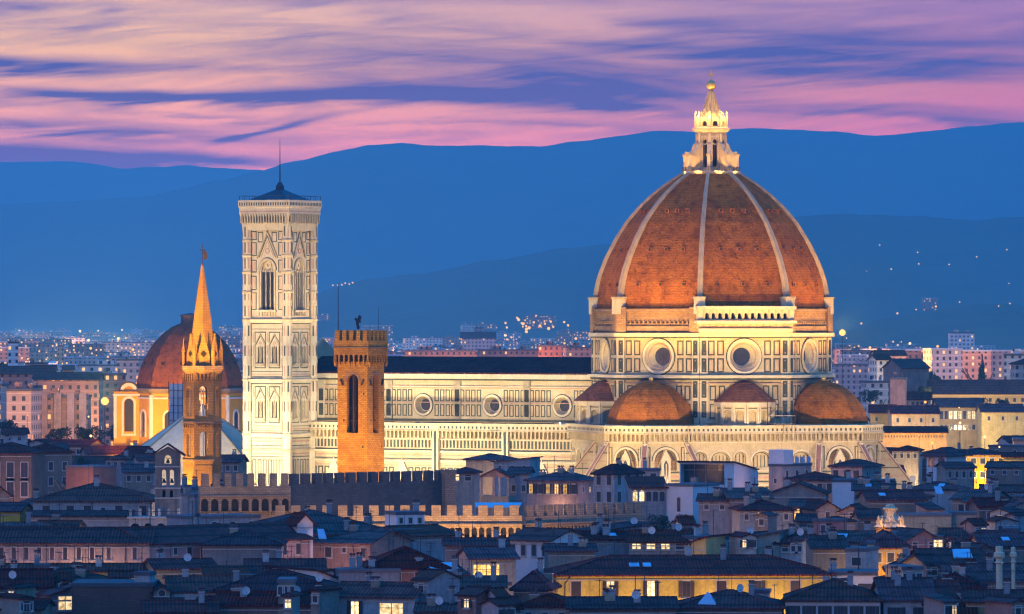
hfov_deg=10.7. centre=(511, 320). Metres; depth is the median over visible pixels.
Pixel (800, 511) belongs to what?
window
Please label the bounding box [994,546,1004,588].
chimney column
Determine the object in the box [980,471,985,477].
window
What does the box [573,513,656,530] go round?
house
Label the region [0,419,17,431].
tree
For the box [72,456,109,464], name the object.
building
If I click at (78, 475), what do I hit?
house
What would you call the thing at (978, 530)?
house
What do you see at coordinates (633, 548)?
window
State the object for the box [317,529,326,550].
roof panel
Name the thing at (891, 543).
house
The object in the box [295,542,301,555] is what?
window
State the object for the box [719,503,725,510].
window
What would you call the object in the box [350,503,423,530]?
house
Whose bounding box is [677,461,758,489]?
modern house
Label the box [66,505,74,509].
window
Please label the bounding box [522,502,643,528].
battlemented wall
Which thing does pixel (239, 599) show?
house
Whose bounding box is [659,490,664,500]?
window
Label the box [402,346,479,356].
apartment block
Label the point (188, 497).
house
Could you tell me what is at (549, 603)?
house
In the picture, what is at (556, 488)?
window
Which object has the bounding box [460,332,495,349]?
apartment block
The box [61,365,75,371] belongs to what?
building
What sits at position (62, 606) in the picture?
window
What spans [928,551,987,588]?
house
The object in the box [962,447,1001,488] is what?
house
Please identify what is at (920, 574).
window
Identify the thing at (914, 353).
apartment block
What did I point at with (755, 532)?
house
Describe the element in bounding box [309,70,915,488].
cathedral
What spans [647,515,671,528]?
tree
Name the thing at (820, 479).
house
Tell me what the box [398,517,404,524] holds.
window
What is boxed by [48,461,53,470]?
window
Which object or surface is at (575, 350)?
apartment block
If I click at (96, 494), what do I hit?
house
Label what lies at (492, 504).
terrace awning
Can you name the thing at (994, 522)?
house
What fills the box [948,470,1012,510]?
house
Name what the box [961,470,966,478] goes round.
window
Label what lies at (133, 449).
house
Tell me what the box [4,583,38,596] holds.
house
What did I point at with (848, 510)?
house
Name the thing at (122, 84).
sky
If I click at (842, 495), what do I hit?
house
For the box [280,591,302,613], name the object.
house
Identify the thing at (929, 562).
house
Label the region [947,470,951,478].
window
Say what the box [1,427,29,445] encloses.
house
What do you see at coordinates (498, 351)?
apartment block
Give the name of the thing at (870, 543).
house
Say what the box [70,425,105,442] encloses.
tree
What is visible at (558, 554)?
house
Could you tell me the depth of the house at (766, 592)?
776.98 m
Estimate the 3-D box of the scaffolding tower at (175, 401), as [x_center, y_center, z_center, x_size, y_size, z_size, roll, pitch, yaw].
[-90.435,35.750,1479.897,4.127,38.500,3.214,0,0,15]
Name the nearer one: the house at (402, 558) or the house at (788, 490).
the house at (402, 558)
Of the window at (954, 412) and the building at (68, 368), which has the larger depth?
the building at (68, 368)
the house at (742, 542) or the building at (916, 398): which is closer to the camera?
the house at (742, 542)
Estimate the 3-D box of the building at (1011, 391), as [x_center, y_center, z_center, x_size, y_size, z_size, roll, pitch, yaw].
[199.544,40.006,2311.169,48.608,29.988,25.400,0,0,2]
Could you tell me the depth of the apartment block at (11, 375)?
2351.46 m
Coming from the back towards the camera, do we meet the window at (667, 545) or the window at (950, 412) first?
the window at (950, 412)
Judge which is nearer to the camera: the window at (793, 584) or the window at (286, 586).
the window at (286, 586)
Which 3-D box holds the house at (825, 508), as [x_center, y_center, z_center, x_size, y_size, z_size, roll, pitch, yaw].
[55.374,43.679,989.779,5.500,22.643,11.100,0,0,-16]
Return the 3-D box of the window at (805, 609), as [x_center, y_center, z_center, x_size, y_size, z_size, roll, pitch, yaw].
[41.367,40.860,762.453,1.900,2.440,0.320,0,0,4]
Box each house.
[0,435,47,501]
[0,439,69,449]
[0,486,12,501]
[0,490,32,521]
[0,504,155,562]
[0,539,147,578]
[0,551,54,597]
[0,583,56,613]
[0,593,34,613]
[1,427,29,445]
[1,504,58,526]
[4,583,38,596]
[20,489,39,505]
[27,438,54,446]
[29,463,154,515]
[32,443,74,494]
[34,563,50,567]
[35,583,71,613]
[38,511,86,526]
[49,437,107,455]
[49,549,110,613]
[58,572,71,593]
[65,464,116,488]
[71,579,158,613]
[79,440,139,455]
[102,448,132,487]
[108,570,133,578]
[118,501,314,557]
[121,440,154,454]
[121,459,154,493]
[131,448,154,485]
[133,571,156,581]
[140,576,219,613]
[141,532,216,583]
[150,474,198,493]
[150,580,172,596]
[150,597,184,599]
[164,559,252,599]
[166,513,260,524]
[181,470,223,513]
[195,595,214,599]
[198,511,287,564]
[199,565,250,574]
[212,550,338,591]
[214,569,321,613]
[221,449,249,485]
[243,535,326,573]
[248,500,400,538]
[263,565,337,581]
[276,577,296,613]
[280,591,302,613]
[307,585,342,613]
[313,510,414,568]
[319,566,355,574]
[333,552,400,582]
[338,565,421,613]
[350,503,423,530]
[362,526,451,581]
[381,504,464,561]
[384,500,425,524]
[410,568,462,601]
[413,578,457,613]
[415,551,470,574]
[441,523,510,563]
[451,555,507,590]
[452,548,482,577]
[454,521,519,594]
[454,585,490,613]
[456,467,482,514]
[463,453,517,501]
[478,578,523,613]
[478,597,517,613]
[485,587,511,597]
[491,456,542,494]
[505,582,511,593]
[507,467,535,515]
[508,511,592,582]
[509,557,561,601]
[515,569,568,613]
[523,463,593,515]
[541,528,597,567]
[548,535,834,613]
[564,570,679,613]
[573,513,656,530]
[578,509,628,557]
[590,458,645,502]
[625,476,668,526]
[626,505,692,554]
[635,449,660,475]
[664,471,719,528]
[674,515,696,533]
[676,566,786,613]
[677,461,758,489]
[680,533,729,553]
[681,510,728,553]
[695,479,732,534]
[721,477,774,532]
[727,531,758,553]
[728,490,796,532]
[747,527,795,556]
[752,530,767,533]
[753,511,778,531]
[754,588,771,596]
[768,449,811,490]
[771,472,831,505]
[772,510,816,559]
[781,564,884,613]
[787,498,821,531]
[788,535,808,563]
[790,459,845,502]
[794,513,816,530]
[800,498,840,517]
[804,510,849,570]
[812,518,847,534]
[825,516,856,529]
[827,459,884,477]
[828,542,876,589]
[832,463,894,508]
[836,502,867,518]
[836,513,876,546]
[844,546,879,576]
[851,461,895,502]
[851,508,882,529]
[855,481,927,516]
[859,516,913,575]
[866,541,874,546]
[870,558,936,613]
[882,543,920,571]
[884,564,923,576]
[885,447,897,454]
[889,445,924,485]
[890,522,943,550]
[896,513,951,533]
[902,524,986,562]
[903,553,943,576]
[912,472,970,512]
[914,502,944,512]
[920,447,972,480]
[920,593,960,613]
[922,442,972,458]
[922,456,926,467]
[922,573,978,613]
[924,493,934,501]
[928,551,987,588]
[932,534,943,547]
[933,574,961,592]
[934,461,976,488]
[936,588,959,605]
[937,527,963,547]
[938,545,1023,588]
[944,536,966,546]
[946,521,1007,562]
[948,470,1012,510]
[949,511,976,526]
[951,542,960,547]
[960,518,988,533]
[960,563,1023,613]
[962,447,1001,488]
[962,493,981,510]
[963,529,1006,541]
[966,485,1009,519]
[968,507,1023,562]
[978,472,1023,494]
[981,595,1023,613]
[984,461,1023,483]
[985,515,1018,529]
[988,438,1023,451]
[988,506,1023,517]
[996,435,1023,443]
[1000,452,1023,460]
[1000,486,1023,508]
[1002,526,1020,531]
[1004,511,1023,531]
[1010,494,1023,499]
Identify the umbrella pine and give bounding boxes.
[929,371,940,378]
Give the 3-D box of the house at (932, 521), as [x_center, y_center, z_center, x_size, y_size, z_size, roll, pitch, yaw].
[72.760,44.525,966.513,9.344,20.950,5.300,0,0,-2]
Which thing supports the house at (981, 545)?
on the ground
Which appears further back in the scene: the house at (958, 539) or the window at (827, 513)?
the window at (827, 513)
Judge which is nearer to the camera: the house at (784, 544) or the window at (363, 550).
the window at (363, 550)
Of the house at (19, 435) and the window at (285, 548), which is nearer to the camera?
the window at (285, 548)
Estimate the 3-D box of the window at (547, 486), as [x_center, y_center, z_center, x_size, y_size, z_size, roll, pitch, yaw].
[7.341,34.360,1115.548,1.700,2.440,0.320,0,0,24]
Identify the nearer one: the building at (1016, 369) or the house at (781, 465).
the house at (781, 465)
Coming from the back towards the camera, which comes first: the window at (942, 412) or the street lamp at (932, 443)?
the window at (942, 412)
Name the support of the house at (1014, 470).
on the ground
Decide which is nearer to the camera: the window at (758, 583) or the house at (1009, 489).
the window at (758, 583)
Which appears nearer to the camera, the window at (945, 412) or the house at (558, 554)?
the house at (558, 554)
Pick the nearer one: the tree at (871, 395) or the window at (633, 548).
the window at (633, 548)
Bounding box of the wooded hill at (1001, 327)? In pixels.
[832,303,1023,349]
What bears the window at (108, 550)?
in the house at (118, 545)
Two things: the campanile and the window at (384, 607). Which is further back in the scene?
the campanile
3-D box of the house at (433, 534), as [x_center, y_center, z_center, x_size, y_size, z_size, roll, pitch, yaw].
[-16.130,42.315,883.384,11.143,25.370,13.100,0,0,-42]
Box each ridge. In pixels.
[0,122,1023,334]
[0,161,262,203]
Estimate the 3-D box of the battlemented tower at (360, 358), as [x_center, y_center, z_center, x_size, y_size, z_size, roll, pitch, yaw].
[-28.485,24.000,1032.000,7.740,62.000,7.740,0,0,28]
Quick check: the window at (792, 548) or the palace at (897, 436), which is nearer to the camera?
the window at (792, 548)
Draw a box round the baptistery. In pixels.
[140,404,242,484]
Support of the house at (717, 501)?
on the ground
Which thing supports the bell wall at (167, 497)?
on the ground
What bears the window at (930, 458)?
in the house at (947, 454)
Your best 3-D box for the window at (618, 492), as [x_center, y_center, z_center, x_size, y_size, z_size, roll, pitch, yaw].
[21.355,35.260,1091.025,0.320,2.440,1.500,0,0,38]
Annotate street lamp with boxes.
[88,416,88,462]
[931,442,933,474]
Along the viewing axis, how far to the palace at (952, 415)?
2080.51 m
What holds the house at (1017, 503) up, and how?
on the ground
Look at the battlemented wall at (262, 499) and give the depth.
986.14 m
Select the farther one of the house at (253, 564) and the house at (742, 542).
the house at (742, 542)
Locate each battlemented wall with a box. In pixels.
[198,473,290,519]
[272,505,521,536]
[288,470,441,514]
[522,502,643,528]
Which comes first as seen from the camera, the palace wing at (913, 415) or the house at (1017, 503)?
the house at (1017, 503)
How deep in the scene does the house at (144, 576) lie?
778.68 m
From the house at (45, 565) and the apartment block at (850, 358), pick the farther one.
the apartment block at (850, 358)
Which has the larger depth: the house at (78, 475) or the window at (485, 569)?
the house at (78, 475)
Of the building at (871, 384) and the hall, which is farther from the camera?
the hall
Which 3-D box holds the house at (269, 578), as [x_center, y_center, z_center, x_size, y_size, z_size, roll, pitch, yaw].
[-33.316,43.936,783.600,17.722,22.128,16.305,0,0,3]
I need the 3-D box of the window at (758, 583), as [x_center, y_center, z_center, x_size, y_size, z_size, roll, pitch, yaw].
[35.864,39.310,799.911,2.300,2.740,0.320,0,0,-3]
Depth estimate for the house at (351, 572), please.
798.51 m
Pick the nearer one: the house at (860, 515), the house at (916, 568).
the house at (916, 568)
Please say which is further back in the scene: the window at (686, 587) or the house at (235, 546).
the house at (235, 546)
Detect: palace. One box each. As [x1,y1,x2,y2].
[879,426,948,451]
[931,398,982,448]
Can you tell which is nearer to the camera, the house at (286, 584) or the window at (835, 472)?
the house at (286, 584)
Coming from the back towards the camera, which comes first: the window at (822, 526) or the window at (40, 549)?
the window at (822, 526)
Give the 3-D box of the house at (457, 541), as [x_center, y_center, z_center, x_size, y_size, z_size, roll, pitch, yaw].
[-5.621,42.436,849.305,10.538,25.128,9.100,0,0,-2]
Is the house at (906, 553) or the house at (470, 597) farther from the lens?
the house at (906, 553)
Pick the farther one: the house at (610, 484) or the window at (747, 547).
the house at (610, 484)
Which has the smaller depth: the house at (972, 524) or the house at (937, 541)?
the house at (937, 541)
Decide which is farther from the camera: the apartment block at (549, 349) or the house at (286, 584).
the apartment block at (549, 349)
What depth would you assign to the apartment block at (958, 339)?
4600.00 m
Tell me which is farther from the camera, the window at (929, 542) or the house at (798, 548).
the window at (929, 542)
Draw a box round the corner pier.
[441,469,456,514]
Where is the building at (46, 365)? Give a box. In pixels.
[29,365,57,371]
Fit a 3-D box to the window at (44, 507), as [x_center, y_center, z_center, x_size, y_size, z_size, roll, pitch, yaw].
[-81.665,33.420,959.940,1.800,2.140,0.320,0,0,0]
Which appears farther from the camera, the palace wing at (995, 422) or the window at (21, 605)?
the palace wing at (995, 422)
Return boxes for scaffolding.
[767,399,794,424]
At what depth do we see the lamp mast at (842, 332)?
2899.90 m
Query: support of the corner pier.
on the ground
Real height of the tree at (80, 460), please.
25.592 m
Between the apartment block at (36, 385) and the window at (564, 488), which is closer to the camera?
the window at (564, 488)
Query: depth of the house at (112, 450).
1627.25 m
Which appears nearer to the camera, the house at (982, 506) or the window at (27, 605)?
the window at (27, 605)
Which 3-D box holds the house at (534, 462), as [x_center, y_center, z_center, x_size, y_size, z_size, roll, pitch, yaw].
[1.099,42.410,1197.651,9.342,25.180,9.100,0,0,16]
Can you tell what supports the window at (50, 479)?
in the house at (57, 459)
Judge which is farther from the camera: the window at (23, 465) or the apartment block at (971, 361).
the apartment block at (971, 361)
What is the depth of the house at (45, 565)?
806.61 m
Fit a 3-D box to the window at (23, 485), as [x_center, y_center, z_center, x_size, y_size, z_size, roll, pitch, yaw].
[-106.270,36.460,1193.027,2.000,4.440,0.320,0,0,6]
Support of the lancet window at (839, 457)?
in the cathedral
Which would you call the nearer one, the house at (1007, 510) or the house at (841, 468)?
the house at (1007, 510)
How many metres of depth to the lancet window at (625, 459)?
1311.96 m
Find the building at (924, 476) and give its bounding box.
[922,468,926,483]
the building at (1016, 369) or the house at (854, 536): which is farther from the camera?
the building at (1016, 369)
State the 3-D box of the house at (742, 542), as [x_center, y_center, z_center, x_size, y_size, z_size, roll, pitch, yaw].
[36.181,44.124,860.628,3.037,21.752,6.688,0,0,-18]
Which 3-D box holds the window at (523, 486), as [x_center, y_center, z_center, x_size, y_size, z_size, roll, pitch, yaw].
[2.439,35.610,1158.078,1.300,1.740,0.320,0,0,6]
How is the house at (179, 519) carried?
on the ground
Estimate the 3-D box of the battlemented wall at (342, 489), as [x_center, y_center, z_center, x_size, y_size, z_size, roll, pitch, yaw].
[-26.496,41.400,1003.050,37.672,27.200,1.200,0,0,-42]
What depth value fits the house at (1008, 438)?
1841.47 m
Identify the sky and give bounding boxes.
[0,0,1023,169]
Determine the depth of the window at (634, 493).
1068.05 m
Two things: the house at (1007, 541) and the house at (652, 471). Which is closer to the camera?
the house at (1007, 541)
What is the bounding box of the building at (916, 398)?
[907,391,932,404]
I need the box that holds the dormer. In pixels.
[285,511,316,557]
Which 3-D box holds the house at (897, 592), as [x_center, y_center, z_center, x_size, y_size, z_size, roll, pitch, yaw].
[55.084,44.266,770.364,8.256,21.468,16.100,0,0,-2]
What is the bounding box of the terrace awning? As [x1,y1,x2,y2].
[475,502,521,507]
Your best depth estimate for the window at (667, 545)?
865.15 m
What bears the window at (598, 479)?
in the house at (610, 484)
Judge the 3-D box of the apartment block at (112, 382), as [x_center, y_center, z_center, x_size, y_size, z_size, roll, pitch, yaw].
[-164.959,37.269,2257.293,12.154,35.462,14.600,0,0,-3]
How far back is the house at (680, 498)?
1066.90 m
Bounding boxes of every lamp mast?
[101,397,108,442]
[839,329,845,385]
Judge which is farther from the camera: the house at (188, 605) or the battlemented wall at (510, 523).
the battlemented wall at (510, 523)
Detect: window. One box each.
[0,546,4,558]
[6,462,13,481]
[6,477,14,497]
[10,546,16,560]
[19,601,22,612]
[20,462,27,481]
[20,477,28,497]
[23,546,29,560]
[23,601,29,611]
[26,601,34,611]
[36,546,42,560]
[42,505,50,509]
[47,477,53,486]
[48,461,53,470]
[48,546,55,560]
[57,595,71,611]
[61,546,68,560]
[62,461,67,470]
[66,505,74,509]
[75,546,81,560]
[83,505,91,509]
[89,546,95,560]
[105,546,111,560]
[114,505,123,509]
[126,475,130,481]
[131,546,137,560]
[136,476,140,481]
[138,505,146,515]
[146,475,150,481]
[158,589,165,595]
[173,548,178,555]
[186,546,191,556]
[225,465,230,471]
[233,465,237,471]
[276,585,284,596]
[282,585,289,593]
[283,599,292,609]
[284,544,288,555]
[287,585,294,591]
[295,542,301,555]
[310,593,318,604]
[324,546,332,558]
[340,546,346,553]
[347,599,362,613]
[360,546,366,559]
[379,602,403,613]
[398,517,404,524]
[407,517,412,524]
[417,517,422,523]
[418,583,424,593]
[420,398,429,410]
[461,598,471,609]
[464,474,471,481]
[472,564,499,574]
[489,399,498,411]
[497,608,503,613]
[508,608,515,613]
[510,484,516,492]
[519,543,526,556]
[520,484,526,492]
[527,483,534,494]
[530,543,537,557]
[535,483,542,494]
[544,483,551,494]
[553,483,559,494]
[559,400,568,411]
[561,483,568,494]
[570,483,576,494]
[570,580,581,595]
[595,475,601,485]
[595,491,601,502]
[603,580,617,595]
[606,475,611,485]
[606,491,611,502]
[617,475,620,485]
[617,491,620,501]
[621,450,630,465]
[631,543,641,550]
[632,490,637,500]
[639,490,644,500]
[643,580,658,595]
[645,543,656,550]
[646,490,651,500]
[652,490,657,500]
[655,348,669,364]
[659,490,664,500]
[660,450,671,482]
[660,543,670,550]
[674,543,684,550]
[676,497,680,511]
[679,580,693,598]
[703,503,709,510]
[716,580,726,590]
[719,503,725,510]
[733,348,749,365]
[740,539,749,548]
[744,512,748,520]
[746,539,751,548]
[750,539,756,548]
[751,580,764,587]
[758,518,764,526]
[781,545,789,552]
[783,512,789,520]
[786,606,799,613]
[789,580,800,591]
[790,543,797,552]
[794,508,801,522]
[795,543,802,552]
[802,606,815,613]
[818,606,831,613]
[820,524,825,533]
[825,511,829,516]
[826,483,831,493]
[833,470,838,475]
[834,606,847,613]
[835,449,844,462]
[850,556,861,566]
[850,606,862,613]
[854,470,859,477]
[858,584,871,589]
[866,606,878,613]
[878,552,882,563]
[886,552,894,563]
[888,606,904,613]
[913,606,923,613]
[916,572,922,576]
[928,457,934,466]
[928,541,932,547]
[931,567,937,574]
[933,539,942,547]
[939,411,943,419]
[944,411,947,419]
[944,605,950,613]
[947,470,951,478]
[949,411,952,419]
[949,604,959,613]
[953,411,957,419]
[955,470,959,478]
[958,411,961,419]
[958,504,963,510]
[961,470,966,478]
[962,411,966,419]
[967,411,970,419]
[968,469,973,478]
[970,458,976,464]
[971,411,975,419]
[979,458,985,464]
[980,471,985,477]
[1015,605,1021,613]
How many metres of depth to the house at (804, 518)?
924.07 m
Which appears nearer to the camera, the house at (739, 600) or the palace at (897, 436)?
the house at (739, 600)
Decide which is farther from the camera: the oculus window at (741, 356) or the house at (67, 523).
the oculus window at (741, 356)
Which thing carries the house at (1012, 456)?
on the ground
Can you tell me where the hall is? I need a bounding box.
[882,358,930,404]
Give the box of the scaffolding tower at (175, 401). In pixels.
[168,381,182,424]
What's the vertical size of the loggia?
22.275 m
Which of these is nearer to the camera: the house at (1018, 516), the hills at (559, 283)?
the house at (1018, 516)
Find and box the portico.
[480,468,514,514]
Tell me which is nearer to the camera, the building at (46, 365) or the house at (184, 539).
the house at (184, 539)
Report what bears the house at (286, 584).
on the ground
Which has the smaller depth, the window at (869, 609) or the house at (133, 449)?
the window at (869, 609)
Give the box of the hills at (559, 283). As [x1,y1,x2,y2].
[317,214,1023,342]
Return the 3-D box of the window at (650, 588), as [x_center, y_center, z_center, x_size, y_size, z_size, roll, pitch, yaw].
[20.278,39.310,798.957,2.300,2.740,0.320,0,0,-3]
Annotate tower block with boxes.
[7,337,18,365]
[57,342,63,363]
[474,325,483,331]
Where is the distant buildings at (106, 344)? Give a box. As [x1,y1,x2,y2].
[0,298,1023,443]
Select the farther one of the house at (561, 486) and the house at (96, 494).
the house at (561, 486)
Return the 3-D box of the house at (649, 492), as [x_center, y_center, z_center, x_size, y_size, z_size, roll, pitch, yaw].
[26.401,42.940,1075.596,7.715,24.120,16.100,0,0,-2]
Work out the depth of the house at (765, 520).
952.48 m
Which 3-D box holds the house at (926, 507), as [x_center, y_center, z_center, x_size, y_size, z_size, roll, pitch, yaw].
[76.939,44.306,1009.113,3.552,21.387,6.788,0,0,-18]
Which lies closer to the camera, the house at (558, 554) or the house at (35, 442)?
the house at (558, 554)
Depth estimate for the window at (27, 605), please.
761.72 m
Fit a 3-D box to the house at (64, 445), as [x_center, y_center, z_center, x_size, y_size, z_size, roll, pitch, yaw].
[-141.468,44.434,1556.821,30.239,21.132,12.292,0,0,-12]
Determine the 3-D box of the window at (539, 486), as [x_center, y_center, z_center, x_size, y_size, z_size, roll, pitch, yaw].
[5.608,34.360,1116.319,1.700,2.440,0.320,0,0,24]
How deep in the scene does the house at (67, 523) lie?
914.30 m
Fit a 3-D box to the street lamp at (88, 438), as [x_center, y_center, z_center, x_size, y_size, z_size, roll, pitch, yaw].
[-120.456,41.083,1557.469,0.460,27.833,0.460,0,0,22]
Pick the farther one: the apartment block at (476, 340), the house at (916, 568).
the apartment block at (476, 340)
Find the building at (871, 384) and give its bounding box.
[860,375,888,422]
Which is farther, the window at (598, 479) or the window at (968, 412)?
the window at (968, 412)
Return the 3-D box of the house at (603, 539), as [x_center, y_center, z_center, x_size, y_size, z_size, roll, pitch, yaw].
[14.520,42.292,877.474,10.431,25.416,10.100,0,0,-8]
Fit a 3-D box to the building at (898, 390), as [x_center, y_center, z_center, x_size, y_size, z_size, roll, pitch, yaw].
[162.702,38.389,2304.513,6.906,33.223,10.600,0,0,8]
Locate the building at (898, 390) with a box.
[889,372,907,404]
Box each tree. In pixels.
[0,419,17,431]
[45,426,71,439]
[54,456,90,490]
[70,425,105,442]
[98,425,113,441]
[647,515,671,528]
[858,389,885,421]
[913,386,931,401]
[995,399,1009,403]
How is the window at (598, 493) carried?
in the house at (610, 484)
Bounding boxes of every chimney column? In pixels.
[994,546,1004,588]
[1010,547,1016,588]
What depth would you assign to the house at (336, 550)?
853.51 m
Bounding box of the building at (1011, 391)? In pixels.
[926,379,1023,404]
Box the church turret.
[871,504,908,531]
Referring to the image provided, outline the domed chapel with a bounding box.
[113,313,242,445]
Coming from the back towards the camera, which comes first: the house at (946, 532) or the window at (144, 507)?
the window at (144, 507)
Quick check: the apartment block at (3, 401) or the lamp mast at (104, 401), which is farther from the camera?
the apartment block at (3, 401)
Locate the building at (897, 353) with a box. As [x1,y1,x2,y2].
[868,350,907,357]
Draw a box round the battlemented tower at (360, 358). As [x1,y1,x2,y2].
[333,283,387,481]
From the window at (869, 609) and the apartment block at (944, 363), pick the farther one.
the apartment block at (944, 363)
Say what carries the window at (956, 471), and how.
in the house at (962, 472)
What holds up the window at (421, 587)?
in the house at (437, 581)
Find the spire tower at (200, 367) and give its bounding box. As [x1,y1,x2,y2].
[181,244,222,485]
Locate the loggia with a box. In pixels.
[127,509,179,525]
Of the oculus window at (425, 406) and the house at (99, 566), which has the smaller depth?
the house at (99, 566)
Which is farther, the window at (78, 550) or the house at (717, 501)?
the house at (717, 501)
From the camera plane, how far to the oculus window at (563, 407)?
1360.07 m
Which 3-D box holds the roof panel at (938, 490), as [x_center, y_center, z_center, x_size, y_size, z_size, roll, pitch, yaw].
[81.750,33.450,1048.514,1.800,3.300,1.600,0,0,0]
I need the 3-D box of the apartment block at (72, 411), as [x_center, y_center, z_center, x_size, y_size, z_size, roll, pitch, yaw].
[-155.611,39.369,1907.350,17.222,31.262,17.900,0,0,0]
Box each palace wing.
[868,404,896,425]
[886,405,940,425]
[975,404,1023,448]
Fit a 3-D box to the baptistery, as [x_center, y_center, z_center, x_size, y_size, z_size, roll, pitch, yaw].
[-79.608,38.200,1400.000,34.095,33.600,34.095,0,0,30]
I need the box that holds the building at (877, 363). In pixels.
[867,354,890,379]
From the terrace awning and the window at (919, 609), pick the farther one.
the terrace awning
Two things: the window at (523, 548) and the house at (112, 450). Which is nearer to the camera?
the window at (523, 548)
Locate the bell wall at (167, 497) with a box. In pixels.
[150,443,185,515]
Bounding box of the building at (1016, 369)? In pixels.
[1009,359,1023,378]
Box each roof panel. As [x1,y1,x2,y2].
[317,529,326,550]
[934,486,943,503]
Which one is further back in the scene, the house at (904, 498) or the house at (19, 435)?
the house at (19, 435)
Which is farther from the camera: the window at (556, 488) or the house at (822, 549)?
the window at (556, 488)
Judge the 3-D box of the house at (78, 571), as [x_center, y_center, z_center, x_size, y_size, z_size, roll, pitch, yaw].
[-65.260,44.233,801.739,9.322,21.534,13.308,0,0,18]
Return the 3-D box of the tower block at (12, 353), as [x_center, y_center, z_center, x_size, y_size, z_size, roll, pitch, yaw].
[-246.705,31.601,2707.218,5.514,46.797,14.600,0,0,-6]
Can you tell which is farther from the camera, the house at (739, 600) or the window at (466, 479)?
the window at (466, 479)
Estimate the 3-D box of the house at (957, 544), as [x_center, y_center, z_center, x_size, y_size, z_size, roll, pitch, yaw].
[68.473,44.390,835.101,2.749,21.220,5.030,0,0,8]
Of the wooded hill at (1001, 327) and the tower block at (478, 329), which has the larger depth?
the wooded hill at (1001, 327)
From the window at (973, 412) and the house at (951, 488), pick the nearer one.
the house at (951, 488)
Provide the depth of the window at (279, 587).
764.05 m
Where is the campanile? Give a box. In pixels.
[238,161,321,485]
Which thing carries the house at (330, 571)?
on the ground
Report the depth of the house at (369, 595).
769.18 m
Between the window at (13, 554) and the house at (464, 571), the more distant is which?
the window at (13, 554)
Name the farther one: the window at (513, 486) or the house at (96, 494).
the window at (513, 486)
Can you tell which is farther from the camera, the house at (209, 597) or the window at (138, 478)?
the window at (138, 478)
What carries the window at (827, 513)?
in the house at (825, 508)
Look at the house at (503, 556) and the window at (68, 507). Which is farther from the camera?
the window at (68, 507)
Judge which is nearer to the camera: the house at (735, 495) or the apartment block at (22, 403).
the house at (735, 495)
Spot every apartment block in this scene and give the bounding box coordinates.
[0,366,55,387]
[0,379,8,438]
[6,382,42,439]
[18,364,77,371]
[24,358,48,365]
[26,379,41,387]
[32,372,104,440]
[42,388,91,438]
[64,356,103,363]
[103,368,126,445]
[117,354,143,383]
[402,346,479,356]
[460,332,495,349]
[477,346,537,356]
[538,341,571,356]
[562,343,590,356]
[834,360,867,396]
[837,354,869,363]
[904,349,922,359]
[922,348,962,378]
[948,330,974,349]
[962,350,991,378]
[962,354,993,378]
[991,350,1023,378]
[1003,349,1023,378]
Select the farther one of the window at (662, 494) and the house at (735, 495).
the window at (662, 494)
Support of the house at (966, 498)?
on the ground
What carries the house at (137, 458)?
on the ground
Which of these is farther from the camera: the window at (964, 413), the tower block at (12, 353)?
the tower block at (12, 353)
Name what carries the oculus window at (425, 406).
in the cathedral
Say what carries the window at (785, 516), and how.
in the house at (743, 518)
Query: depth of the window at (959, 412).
2080.45 m
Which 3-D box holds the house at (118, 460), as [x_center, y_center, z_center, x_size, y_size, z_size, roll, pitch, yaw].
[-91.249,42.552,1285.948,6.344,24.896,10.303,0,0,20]
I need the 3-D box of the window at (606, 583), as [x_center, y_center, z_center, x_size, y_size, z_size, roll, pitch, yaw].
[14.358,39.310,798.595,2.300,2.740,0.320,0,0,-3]
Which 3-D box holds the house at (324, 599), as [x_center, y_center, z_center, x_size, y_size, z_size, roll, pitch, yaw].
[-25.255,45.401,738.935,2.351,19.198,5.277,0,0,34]
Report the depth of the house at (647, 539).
865.84 m
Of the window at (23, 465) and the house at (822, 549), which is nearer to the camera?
the house at (822, 549)
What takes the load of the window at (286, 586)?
in the house at (286, 584)
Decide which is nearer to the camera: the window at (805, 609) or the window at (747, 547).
the window at (805, 609)
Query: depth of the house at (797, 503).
992.69 m
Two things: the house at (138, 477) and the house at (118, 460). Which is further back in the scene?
the house at (118, 460)
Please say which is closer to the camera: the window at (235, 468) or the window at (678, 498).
the window at (678, 498)
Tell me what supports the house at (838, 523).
on the ground
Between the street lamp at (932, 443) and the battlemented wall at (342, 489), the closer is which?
the battlemented wall at (342, 489)
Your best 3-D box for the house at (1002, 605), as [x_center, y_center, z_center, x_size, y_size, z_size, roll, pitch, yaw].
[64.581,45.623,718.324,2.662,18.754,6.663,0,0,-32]
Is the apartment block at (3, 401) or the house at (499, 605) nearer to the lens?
the house at (499, 605)
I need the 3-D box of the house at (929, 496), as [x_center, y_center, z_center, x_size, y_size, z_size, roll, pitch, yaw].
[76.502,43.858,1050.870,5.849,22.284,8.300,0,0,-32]
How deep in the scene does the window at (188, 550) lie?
835.06 m
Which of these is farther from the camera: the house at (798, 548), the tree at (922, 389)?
the tree at (922, 389)
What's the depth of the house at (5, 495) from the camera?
1033.11 m
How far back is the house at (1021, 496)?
1036.18 m
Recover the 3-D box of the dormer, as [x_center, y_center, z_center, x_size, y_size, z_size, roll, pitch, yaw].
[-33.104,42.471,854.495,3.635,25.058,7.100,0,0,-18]
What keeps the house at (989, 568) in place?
on the ground
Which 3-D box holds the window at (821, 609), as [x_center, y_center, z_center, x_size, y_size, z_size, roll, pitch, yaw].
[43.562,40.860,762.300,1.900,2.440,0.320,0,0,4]

